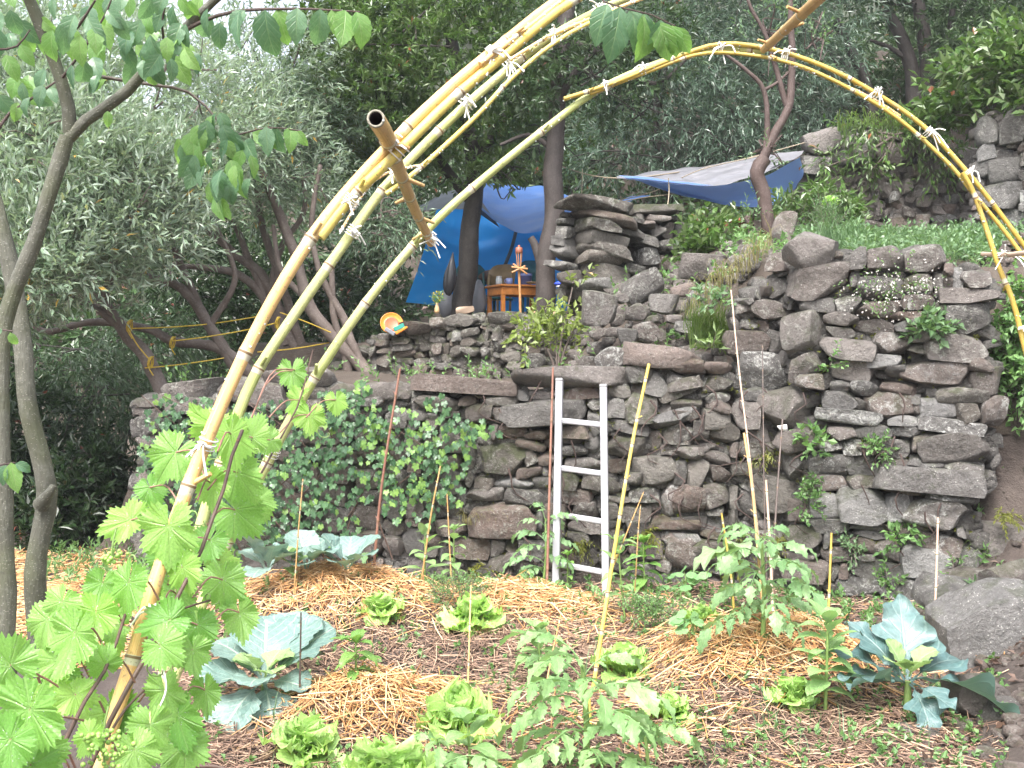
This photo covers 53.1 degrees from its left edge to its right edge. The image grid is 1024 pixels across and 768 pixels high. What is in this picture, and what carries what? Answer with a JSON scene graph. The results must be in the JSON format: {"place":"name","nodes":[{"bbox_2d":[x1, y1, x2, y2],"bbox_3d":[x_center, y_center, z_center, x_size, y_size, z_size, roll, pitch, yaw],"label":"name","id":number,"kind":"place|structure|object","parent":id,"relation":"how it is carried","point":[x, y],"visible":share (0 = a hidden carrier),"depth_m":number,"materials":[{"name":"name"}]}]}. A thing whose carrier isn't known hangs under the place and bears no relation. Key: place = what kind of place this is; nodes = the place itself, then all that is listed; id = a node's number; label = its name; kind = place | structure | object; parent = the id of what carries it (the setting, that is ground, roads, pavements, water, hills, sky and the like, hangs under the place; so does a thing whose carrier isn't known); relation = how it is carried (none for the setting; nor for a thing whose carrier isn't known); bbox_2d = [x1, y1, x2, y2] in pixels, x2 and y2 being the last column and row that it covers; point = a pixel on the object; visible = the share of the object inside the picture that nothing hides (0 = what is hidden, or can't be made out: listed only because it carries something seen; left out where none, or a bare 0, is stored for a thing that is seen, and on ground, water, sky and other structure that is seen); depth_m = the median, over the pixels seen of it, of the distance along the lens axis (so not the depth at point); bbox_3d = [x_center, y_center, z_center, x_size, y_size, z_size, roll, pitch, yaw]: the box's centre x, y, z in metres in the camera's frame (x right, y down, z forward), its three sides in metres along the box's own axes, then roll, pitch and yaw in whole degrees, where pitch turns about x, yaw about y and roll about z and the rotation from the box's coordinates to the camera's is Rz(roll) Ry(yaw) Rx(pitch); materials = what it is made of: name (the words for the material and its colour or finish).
{"place":"outdoors","nodes":[
{"label":"outdoors","id":0,"kind":"place"},
{"bbox_2d":[2,0,387,115],"label":"sky","id":1,"kind":"structure","parent":0,"point":[256,3],"materials":[{"name":"white"}]},
{"bbox_2d":[4,0,1016,200],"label":"hillside","id":2,"kind":"structure","parent":0,"point":[468,46],"depth_m":22.45,"materials":[{"name":"green plant"}]},
{"bbox_2d":[10,0,1018,418],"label":"undergrowth","id":3,"kind":"object","parent":2,"relation":"on","point":[888,68],"visible":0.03,"depth_m":15.88,"materials":[{"name":"green plant"}]},
{"bbox_2d":[10,44,1023,555],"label":"terrace ground","id":4,"kind":"structure","parent":0,"point":[304,354],"depth_m":9.42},
{"bbox_2d":[9,284,238,515],"bbox_3d":[-3.803,0.417,9.961,2.497,2.898,2.296,-2,3,-44],"label":"bush","id":5,"kind":"object","parent":4,"relation":"on","point":[98,388],"visible":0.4,"depth_m":9.76,"materials":[{"name":"green plant"}]},
{"bbox_2d":[0,0,255,393],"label":"olive tree","id":6,"kind":"object","parent":4,"relation":"on","point":[79,241],"visible":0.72,"depth_m":7.14,"materials":[{"name":"green plant"}]},
{"bbox_2d":[1,0,305,377],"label":"olive tree","id":7,"kind":"object","parent":4,"relation":"on","point":[219,345],"visible":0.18,"depth_m":8.53,"materials":[{"name":"green plant"}]},
{"bbox_2d":[147,0,365,347],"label":"olive tree","id":8,"kind":"object","parent":4,"relation":"on","point":[261,285],"visible":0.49,"depth_m":9.43,"materials":[{"name":"green plant"}]},
{"bbox_2d":[139,163,451,377],"bbox_3d":[-2.550,-1.612,12.982,2.952,3.097,4.517,0,2,11],"label":"bush","id":9,"kind":"object","parent":4,"relation":"on","point":[354,295],"visible":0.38,"depth_m":11.59,"materials":[{"name":"green plant"}]},
{"bbox_2d":[209,47,445,372],"bbox_3d":[-1.927,-1.631,9.993,1.837,3.484,2.461,-2,3,-42],"label":"olive tree","id":10,"kind":"object","parent":4,"relation":"on","point":[348,349],"visible":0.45,"depth_m":9.64,"materials":[{"name":"green plant"}]},
{"bbox_2d":[263,0,596,314],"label":"holm oak","id":11,"kind":"object","parent":4,"relation":"on","point":[402,18],"visible":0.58,"depth_m":10.26,"materials":[{"name":"green plant"}]},
{"bbox_2d":[330,311,575,378],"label":"dry stone wall","id":12,"kind":"structure","parent":4,"relation":"on","point":[453,340],"depth_m":9.10,"materials":[{"name":"grey stone"}]},
{"bbox_2d":[159,224,812,383],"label":"weeds","id":13,"kind":"object","parent":4,"relation":"on","point":[740,234],"visible":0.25,"depth_m":7.75,"materials":[{"name":"green plant"}]},
{"bbox_2d":[484,284,535,315],"bbox_3d":[0.060,-0.764,11.281,0.600,0.634,0.460,-1,2,-24],"label":"table","id":14,"kind":"object","parent":4,"relation":"on","point":[502,291],"visible":0.56,"depth_m":11.09,"materials":[{"name":"orange wood"}]},
{"bbox_2d":[406,184,648,311],"bbox_3d":[0.360,-1.687,12.067,2.981,1.634,2.138,1,2,38],"label":"tarp shelter","id":15,"kind":"object","parent":4,"relation":"on","point":[508,227],"visible":0.35,"depth_m":12.62,"materials":[{"name":"blue plastic"}]},
{"bbox_2d":[500,263,599,367],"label":"leafy shrub","id":16,"kind":"object","parent":4,"relation":"on","point":[539,335],"visible":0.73,"depth_m":8.38,"materials":[{"name":"green plant"}]},
{"bbox_2d":[465,0,709,313],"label":"holm oak","id":17,"kind":"object","parent":4,"relation":"on","point":[562,79],"visible":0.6,"depth_m":9.76,"materials":[{"name":"green plant"}]},
{"bbox_2d":[581,290,617,325],"bbox_3d":[0.623,-0.540,7.451,0.276,0.264,0.262,12,2,-1],"label":"boulder","id":18,"kind":"object","parent":4,"relation":"on","point":[599,308],"visible":1,"depth_m":7.35,"materials":[{"name":"stone"}]},
{"bbox_2d":[543,193,689,315],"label":"stone wall","id":19,"kind":"structure","parent":4,"relation":"on","point":[612,237],"depth_m":8.89,"materials":[{"name":"grey stone"}]},
{"bbox_2d":[620,267,664,306],"bbox_3d":[0.979,-0.722,7.659,0.321,0.218,0.216,-29,-1,0],"label":"boulder","id":20,"kind":"object","parent":4,"relation":"on","point":[641,287],"visible":0.84,"depth_m":7.57,"materials":[{"name":"stone"}]},
{"bbox_2d":[567,238,780,365],"bbox_3d":[1.511,-0.643,8.054,2.202,1.304,2.413,0,2,0],"label":"rubble","id":21,"kind":"object","parent":4,"relation":"on","point":[600,332],"visible":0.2,"depth_m":7.74,"materials":[{"name":"stone"}]},
{"bbox_2d":[648,293,679,314],"bbox_3d":[1.113,-0.580,7.489,0.228,0.160,0.137,0,2,7],"label":"boulder","id":22,"kind":"object","parent":21,"relation":"on","point":[664,304],"visible":0.98,"depth_m":7.43,"materials":[{"name":"stone"}]},
{"bbox_2d":[678,253,724,280],"bbox_3d":[1.479,-0.897,7.886,0.393,0.218,0.216,5,7,3],"label":"boulder","id":23,"kind":"object","parent":21,"relation":"on","point":[691,264],"visible":0.58,"depth_m":7.80,"materials":[{"name":"stone"}]},
{"bbox_2d":[547,0,821,203],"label":"willow leaved tree","id":24,"kind":"object","parent":4,"relation":"on","point":[705,91],"visible":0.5,"depth_m":13.83,"materials":[{"name":"green plant"}]},
{"bbox_2d":[676,287,738,347],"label":"grass tuft","id":25,"kind":"object","parent":4,"relation":"on","point":[698,325],"visible":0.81,"depth_m":6.86,"materials":[{"name":"green plant"}]},
{"bbox_2d":[661,200,755,263],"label":"leafy shrub","id":26,"kind":"object","parent":4,"relation":"on","point":[700,230],"visible":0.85,"depth_m":8.57,"materials":[{"name":"green plant"}]},
{"bbox_2d":[681,219,782,315],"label":"grass tuft","id":27,"kind":"object","parent":4,"relation":"on","point":[740,260],"visible":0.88,"depth_m":6.91,"materials":[{"name":"green plant"}]},
{"bbox_2d":[641,0,922,182],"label":"willow leaved tree","id":28,"kind":"object","parent":4,"relation":"on","point":[858,67],"visible":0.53,"depth_m":14.34,"materials":[{"name":"green plant"}]},
{"bbox_2d":[770,211,797,244],"bbox_3d":[2.158,-1.245,8.086,0.202,0.272,0.100,34,2,-5],"label":"rock","id":29,"kind":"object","parent":4,"relation":"on","point":[786,220],"depth_m":8.04,"materials":[{"name":"stone"}]},
{"bbox_2d":[725,0,845,238],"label":"pruned tree","id":30,"kind":"object","parent":4,"relation":"on","point":[761,163],"visible":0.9,"depth_m":8.51,"materials":[{"name":"brown plant"}]},
{"bbox_2d":[758,173,875,227],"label":"leafy shrub","id":31,"kind":"object","parent":4,"relation":"on","point":[804,199],"visible":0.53,"depth_m":9.54,"materials":[{"name":"green plant"}]},
{"bbox_2d":[791,186,868,236],"bbox_3d":[2.470,-1.225,7.879,0.512,0.616,0.597,2,3,45],"label":"spurge","id":32,"kind":"object","parent":4,"relation":"on","point":[830,209],"visible":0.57,"depth_m":7.83,"materials":[{"name":"green plant"}]},
{"bbox_2d":[791,127,976,231],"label":"dry stone wall","id":33,"kind":"structure","parent":4,"relation":"on","point":[898,207],"depth_m":10.50,"materials":[{"name":"grey stone"}]},
{"bbox_2d":[617,151,803,206],"bbox_3d":[2.009,-2.038,9.815,2.479,0.666,0.764,-1,2,-28],"label":"tarp","id":34,"kind":"object","parent":33,"relation":"attached to","point":[712,184],"visible":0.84,"depth_m":9.83,"materials":[{"name":"blue plastic"}]},
{"bbox_2d":[799,105,971,213],"bbox_3d":[3.706,-2.232,10.322,1.805,1.079,0.979,0,2,0],"label":"leafy shrub","id":35,"kind":"object","parent":33,"relation":"on","point":[868,134],"visible":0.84,"depth_m":10.26,"materials":[{"name":"green plant"}]},
{"bbox_2d":[753,0,1023,113],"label":"holm oak","id":36,"kind":"object","parent":4,"relation":"on","point":[922,13],"visible":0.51,"depth_m":15.73,"materials":[{"name":"green plant"}]},
{"bbox_2d":[788,214,1023,266],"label":"ground cover","id":37,"kind":"object","parent":4,"relation":"on","point":[956,241],"visible":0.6,"depth_m":7.32,"materials":[{"name":"green plant"}]},
{"bbox_2d":[836,102,981,136],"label":"grass tuft","id":38,"kind":"object","parent":4,"relation":"on","point":[887,123],"visible":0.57,"depth_m":10.24,"materials":[{"name":"green plant"}]},
{"bbox_2d":[966,104,1023,231],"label":"dry stone wall","id":39,"kind":"structure","parent":4,"relation":"on","point":[998,156],"depth_m":9.39,"materials":[{"name":"grey stone"}]},
{"bbox_2d":[898,4,1023,141],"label":"leafy shrub","id":40,"kind":"object","parent":39,"relation":"on","point":[1004,52],"visible":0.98,"depth_m":9.59,"materials":[{"name":"green plant"}]},
{"bbox_2d":[15,244,1023,767],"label":"ground","id":41,"kind":"structure","parent":0,"point":[1009,472],"depth_m":5.00,"materials":[{"name":"soil"}]},
{"bbox_2d":[0,193,57,683],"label":"hackberry sapling","id":42,"kind":"object","parent":41,"relation":"on","point":[44,504],"visible":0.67,"depth_m":3.08,"materials":[{"name":"grey plant"}]},
{"bbox_2d":[9,373,125,532],"bbox_3d":[-4.394,0.725,8.662,1.702,1.886,2.220,2,3,41],"label":"bush","id":43,"kind":"object","parent":41,"relation":"on","point":[18,445],"visible":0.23,"depth_m":8.65,"materials":[{"name":"green plant"}]},
{"bbox_2d":[14,428,137,552],"bbox_3d":[-3.407,0.855,7.896,0.952,1.028,1.108,0,2,11],"label":"bush","id":44,"kind":"object","parent":41,"relation":"on","point":[78,509],"visible":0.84,"depth_m":7.77,"materials":[{"name":"green plant"}]},
{"bbox_2d":[0,0,371,713],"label":"hackberry sapling","id":45,"kind":"object","parent":41,"relation":"on","point":[100,20],"visible":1,"depth_m":2.86,"materials":[{"name":"green plant"}]},
{"bbox_2d":[199,611,335,733],"bbox_3d":[-1.014,1.189,4.220,0.565,0.384,0.530,0,2,0],"label":"cabbage","id":46,"kind":"object","parent":41,"relation":"on","point":[272,642],"visible":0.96,"depth_m":4.23,"materials":[{"name":"green plant"}]},
{"bbox_2d":[236,535,306,592],"bbox_3d":[-1.322,0.971,5.616,0.369,0.363,0.382,-1,2,-22],"label":"cabbage","id":47,"kind":"object","parent":41,"relation":"on","point":[258,551],"visible":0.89,"depth_m":5.54,"materials":[{"name":"green plant"}]},
{"bbox_2d":[274,529,339,576],"bbox_3d":[-1.146,0.996,5.670,0.347,0.339,0.334,-1,2,-29],"label":"cabbage","id":48,"kind":"object","parent":41,"relation":"on","point":[307,538],"visible":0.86,"depth_m":5.75,"materials":[{"name":"green plant"}]},
{"bbox_2d":[93,0,582,767],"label":"bamboo arch","id":49,"kind":"structure","parent":41,"relation":"on","point":[425,116],"depth_m":2.11,"materials":[{"name":"yellow wood"}]},
{"bbox_2d":[0,350,348,767],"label":"grape vine","id":50,"kind":"object","parent":49,"relation":"attached to","point":[179,627],"visible":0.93,"depth_m":1.88,"materials":[{"name":"green plant"}]},
{"bbox_2d":[309,533,380,569],"bbox_3d":[-0.930,1.006,5.711,0.389,0.331,0.354,0,2,0],"label":"cabbage","id":51,"kind":"object","parent":41,"relation":"on","point":[351,549],"visible":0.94,"depth_m":5.78,"materials":[{"name":"green plant"}]},
{"bbox_2d":[329,629,384,682],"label":"pepper plant","id":52,"kind":"object","parent":41,"relation":"on","point":[357,635],"visible":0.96,"depth_m":4.16,"materials":[{"name":"green plant"}]},
{"bbox_2d":[337,728,446,767],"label":"lettuce","id":53,"kind":"object","parent":41,"relation":"on","point":[378,753],"visible":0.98,"depth_m":3.41,"materials":[{"name":"green plant"}]},
{"bbox_2d":[149,0,642,721],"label":"bamboo arch","id":54,"kind":"structure","parent":41,"relation":"on","point":[389,184],"depth_m":2.71,"materials":[{"name":"yellow wood"}]},
{"bbox_2d":[589,0,691,63],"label":"hackberry bough","id":55,"kind":"object","parent":54,"relation":"hanging from","point":[614,31],"visible":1,"depth_m":2.65,"materials":[{"name":"green plant"}]},
{"bbox_2d":[127,341,748,583],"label":"dry stone wall","id":56,"kind":"structure","parent":41,"relation":"on","point":[693,422],"depth_m":6.62,"materials":[{"name":"grey stone"}]},
{"bbox_2d":[130,380,502,559],"bbox_3d":[-1.362,0.616,6.795,2.668,1.290,0.260,0,2,11],"label":"ivy","id":57,"kind":"object","parent":56,"relation":"attached to","point":[313,506],"visible":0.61,"depth_m":6.69,"materials":[{"name":"green plant"}]},
{"bbox_2d":[412,674,505,744],"bbox_3d":[-0.209,1.311,3.979,0.370,0.333,0.368,0,2,0],"label":"lettuce","id":58,"kind":"object","parent":41,"relation":"on","point":[455,692],"visible":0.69,"depth_m":3.94,"materials":[{"name":"green plant"}]},
{"bbox_2d":[422,568,496,612],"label":"feathery herb","id":59,"kind":"object","parent":41,"relation":"on","point":[458,586],"visible":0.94,"depth_m":5.57,"materials":[{"name":"green plant"}]},
{"bbox_2d":[436,590,505,638],"bbox_3d":[-0.219,1.226,5.435,0.354,0.257,0.378,0,2,-11],"label":"lettuce","id":60,"kind":"object","parent":41,"relation":"on","point":[457,619],"visible":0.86,"depth_m":5.39,"materials":[{"name":"green plant"}]},
{"bbox_2d":[435,707,512,766],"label":"bean plant","id":61,"kind":"object","parent":41,"relation":"on","point":[486,749],"visible":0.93,"depth_m":3.54,"materials":[{"name":"green plant"}]},
{"bbox_2d":[0,0,1023,399],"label":"woodland","id":62,"kind":"object","parent":41,"relation":"on","point":[68,336],"visible":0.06,"depth_m":17.56,"materials":[{"name":"green plant"}]},
{"bbox_2d":[15,546,1008,767],"bbox_3d":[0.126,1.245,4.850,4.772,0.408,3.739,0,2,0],"label":"straw mulch","id":63,"kind":"object","parent":41,"relation":"on","point":[675,755],"visible":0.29,"depth_m":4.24,"materials":[{"name":"beige plant"}]},
{"bbox_2d":[257,709,342,767],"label":"lettuce","id":64,"kind":"object","parent":63,"relation":"on","point":[311,739],"visible":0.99,"depth_m":3.67,"materials":[{"name":"green plant"}]},
{"bbox_2d":[357,589,405,625],"bbox_3d":[-0.689,1.196,5.445,0.271,0.219,0.271,-2,2,-40],"label":"lettuce","id":65,"kind":"object","parent":63,"relation":"on","point":[383,607],"visible":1,"depth_m":5.38,"materials":[{"name":"green plant"}]},
{"bbox_2d":[414,730,505,767],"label":"tomato plant","id":66,"kind":"object","parent":63,"relation":"on","point":[479,760],"visible":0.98,"depth_m":3.31,"materials":[{"name":"green plant"}]},
{"bbox_2d":[14,536,1008,767],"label":"seedlings","id":67,"kind":"object","parent":63,"relation":"on","point":[883,747],"visible":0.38,"depth_m":4.69,"materials":[{"name":"green plant"}]},
{"bbox_2d":[590,639,652,683],"bbox_3d":[0.548,1.314,4.862,0.377,0.191,0.320,1,2,32],"label":"lettuce","id":68,"kind":"object","parent":63,"relation":"on","point":[632,649],"visible":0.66,"depth_m":4.83,"materials":[{"name":"green plant"}]},
{"bbox_2d":[668,609,704,641],"bbox_3d":[0.835,1.140,4.770,0.199,0.163,0.122,-1,2,-23],"label":"nasturtium","id":69,"kind":"object","parent":63,"relation":"on","point":[680,621],"visible":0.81,"depth_m":4.76,"materials":[{"name":"green plant"}]},
{"bbox_2d":[763,674,822,713],"bbox_3d":[1.158,1.264,4.203,0.243,0.145,0.216,1,2,22],"label":"lettuce","id":70,"kind":"object","parent":63,"relation":"on","point":[792,688],"visible":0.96,"depth_m":4.16,"materials":[{"name":"green plant"}]},
{"bbox_2d":[511,618,567,682],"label":"bean plant","id":71,"kind":"object","parent":41,"relation":"on","point":[536,624],"visible":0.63,"depth_m":4.80,"materials":[{"name":"green plant"}]},
{"bbox_2d":[502,501,578,580],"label":"tomato plant","id":72,"kind":"object","parent":41,"relation":"on","point":[523,548],"visible":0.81,"depth_m":6.32,"materials":[{"name":"green plant"}]},
{"bbox_2d":[546,367,553,580],"bbox_3d":[0.228,0.600,6.163,0.020,1.397,0.237,0,2,12],"label":"garden cane","id":73,"kind":"object","parent":41,"relation":"on","point":[549,497],"visible":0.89,"depth_m":6.16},
{"bbox_2d":[552,378,609,593],"bbox_3d":[0.434,0.643,6.304,0.364,1.357,0.253,0,2,11],"label":"ladder","id":74,"kind":"object","parent":41,"relation":"on","point":[559,467],"visible":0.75,"depth_m":6.28,"materials":[{"name":"metal"}]},
{"bbox_2d":[495,627,675,767],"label":"tomato plant","id":75,"kind":"object","parent":41,"relation":"on","point":[635,727],"visible":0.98,"depth_m":3.38,"materials":[{"name":"green plant"}]},
{"bbox_2d":[173,41,1023,682],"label":"bamboo arch","id":76,"kind":"structure","parent":41,"relation":"on","point":[753,49],"depth_m":3.55,"materials":[{"name":"yellow wood"}]},
{"bbox_2d":[367,109,434,246],"bbox_3d":[-0.280,-0.501,2.737,0.101,0.109,1.622,0,2,-1],"label":"bamboo crosspiece","id":77,"kind":"object","parent":76,"relation":"attached to","point":[378,123],"visible":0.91,"depth_m":2.55,"materials":[{"name":"brown wood"}]},
{"bbox_2d":[757,0,825,52],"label":"bamboo crosspiece","id":78,"kind":"object","parent":76,"relation":"attached to","point":[803,12],"visible":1,"depth_m":2.99,"materials":[{"name":"brown wood"}]},
{"bbox_2d":[591,364,650,686],"bbox_3d":[0.491,0.711,4.742,0.042,1.607,0.508,2,3,41],"label":"garden cane","id":79,"kind":"object","parent":41,"relation":"on","point":[605,607],"visible":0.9,"depth_m":4.73,"materials":[{"name":"yellow wood"}]},
{"bbox_2d":[563,719,701,767],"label":"tomato plant","id":80,"kind":"object","parent":41,"relation":"on","point":[679,733],"visible":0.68,"depth_m":3.40,"materials":[{"name":"green plant"}]},
{"bbox_2d":[623,534,662,592],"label":"pepper plant","id":81,"kind":"object","parent":41,"relation":"on","point":[642,580],"visible":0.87,"depth_m":6.20,"materials":[{"name":"green plant"}]},
{"bbox_2d":[610,586,693,635],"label":"feathery herb","id":82,"kind":"object","parent":41,"relation":"on","point":[654,607],"visible":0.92,"depth_m":5.32,"materials":[{"name":"green plant"}]},
{"bbox_2d":[637,686,696,728],"bbox_3d":[0.637,1.309,4.116,0.284,0.159,0.248,2,2,40],"label":"lettuce","id":83,"kind":"object","parent":41,"relation":"on","point":[680,705],"visible":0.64,"depth_m":4.07,"materials":[{"name":"green plant"}]},
{"bbox_2d":[693,539,783,607],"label":"broad leaf plant","id":84,"kind":"object","parent":41,"relation":"on","point":[705,556],"visible":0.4,"depth_m":5.75,"materials":[{"name":"green plant"}]},
{"bbox_2d":[696,522,827,654],"bbox_3d":[1.140,0.910,4.594,0.559,0.586,0.527,1,2,23],"label":"tomato plant","id":85,"kind":"object","parent":41,"relation":"on","point":[728,564],"visible":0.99,"depth_m":4.54,"materials":[{"name":"green plant"}]},
{"bbox_2d":[792,598,863,713],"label":"bean plant","id":86,"kind":"object","parent":41,"relation":"on","point":[816,684],"visible":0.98,"depth_m":4.12,"materials":[{"name":"green plant"}]},
{"bbox_2d":[716,231,1008,602],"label":"dry stone wall","id":87,"kind":"structure","parent":41,"relation":"on","point":[945,474],"depth_m":6.12,"materials":[{"name":"grey stone"}]},
{"bbox_2d":[788,471,826,526],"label":"wall plant","id":88,"kind":"object","parent":87,"relation":"attached to","point":[814,493],"depth_m":6.19,"materials":[{"name":"green plant"}]},
{"bbox_2d":[792,417,837,460],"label":"wall plant","id":89,"kind":"object","parent":87,"relation":"attached to","point":[818,432],"depth_m":6.17,"materials":[{"name":"green plant"}]},
{"bbox_2d":[801,248,989,330],"bbox_3d":[2.205,-0.550,5.992,1.076,0.478,0.260,0,2,0],"label":"flowering plant","id":90,"kind":"object","parent":87,"relation":"on","point":[894,289],"visible":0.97,"depth_m":5.98,"materials":[{"name":"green plant"}]},
{"bbox_2d":[872,520,930,556],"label":"wall plant","id":91,"kind":"object","parent":87,"relation":"attached to","point":[904,536],"depth_m":6.02,"materials":[{"name":"green plant"}]},
{"bbox_2d":[898,302,965,348],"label":"plant","id":92,"kind":"object","parent":87,"relation":"attached to","point":[929,321],"depth_m":5.92,"materials":[{"name":"green plant"}]},
{"bbox_2d":[988,261,1023,429],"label":"leafy shrub","id":93,"kind":"object","parent":87,"relation":"attached to","point":[1013,356],"visible":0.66,"depth_m":6.02,"materials":[{"name":"green plant"}]},
{"bbox_2d":[822,594,1019,730],"bbox_3d":[1.619,1.124,4.127,0.708,0.459,0.463,0,2,0],"label":"broccoli","id":94,"kind":"object","parent":41,"relation":"on","point":[903,633],"visible":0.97,"depth_m":4.14,"materials":[{"name":"green plant"}]},
{"bbox_2d":[856,249,1023,767],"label":"leaf litter","id":95,"kind":"object","parent":41,"relation":"on","point":[946,761],"visible":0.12,"depth_m":4.25,"materials":[{"name":"brown plant"}]},
{"bbox_2d":[861,232,1023,767],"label":"pebbles","id":96,"kind":"object","parent":41,"relation":"on","point":[1012,730],"visible":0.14,"depth_m":3.91,"materials":[{"name":"stone"}]},
{"bbox_2d":[910,571,974,607],"bbox_3d":[2.376,1.163,5.429,0.431,0.258,0.388,11,5,2],"label":"boulder","id":97,"kind":"object","parent":41,"relation":"on","point":[922,591],"visible":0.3,"depth_m":5.43,"materials":[{"name":"stone"}]},
{"bbox_2d":[925,577,1023,674],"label":"boulder","id":98,"kind":"object","parent":41,"relation":"on","point":[972,620],"visible":0.51,"depth_m":4.67,"materials":[{"name":"stone"}]},
{"bbox_2d":[941,673,1010,717],"bbox_3d":[1.884,1.277,4.194,0.244,0.200,0.220,14,6,-4],"label":"boulder","id":99,"kind":"object","parent":41,"relation":"on","point":[972,703],"visible":0.42,"depth_m":4.09,"materials":[{"name":"stone"}]},
{"bbox_2d":[977,558,1023,580],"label":"boulder","id":100,"kind":"object","parent":41,"relation":"on","point":[1014,569],"visible":0.38,"depth_m":5.20,"materials":[{"name":"stone"}]},
{"bbox_2d":[980,520,1023,556],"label":"boulder","id":101,"kind":"object","parent":41,"relation":"on","point":[998,544],"visible":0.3,"depth_m":5.97,"materials":[{"name":"stone"}]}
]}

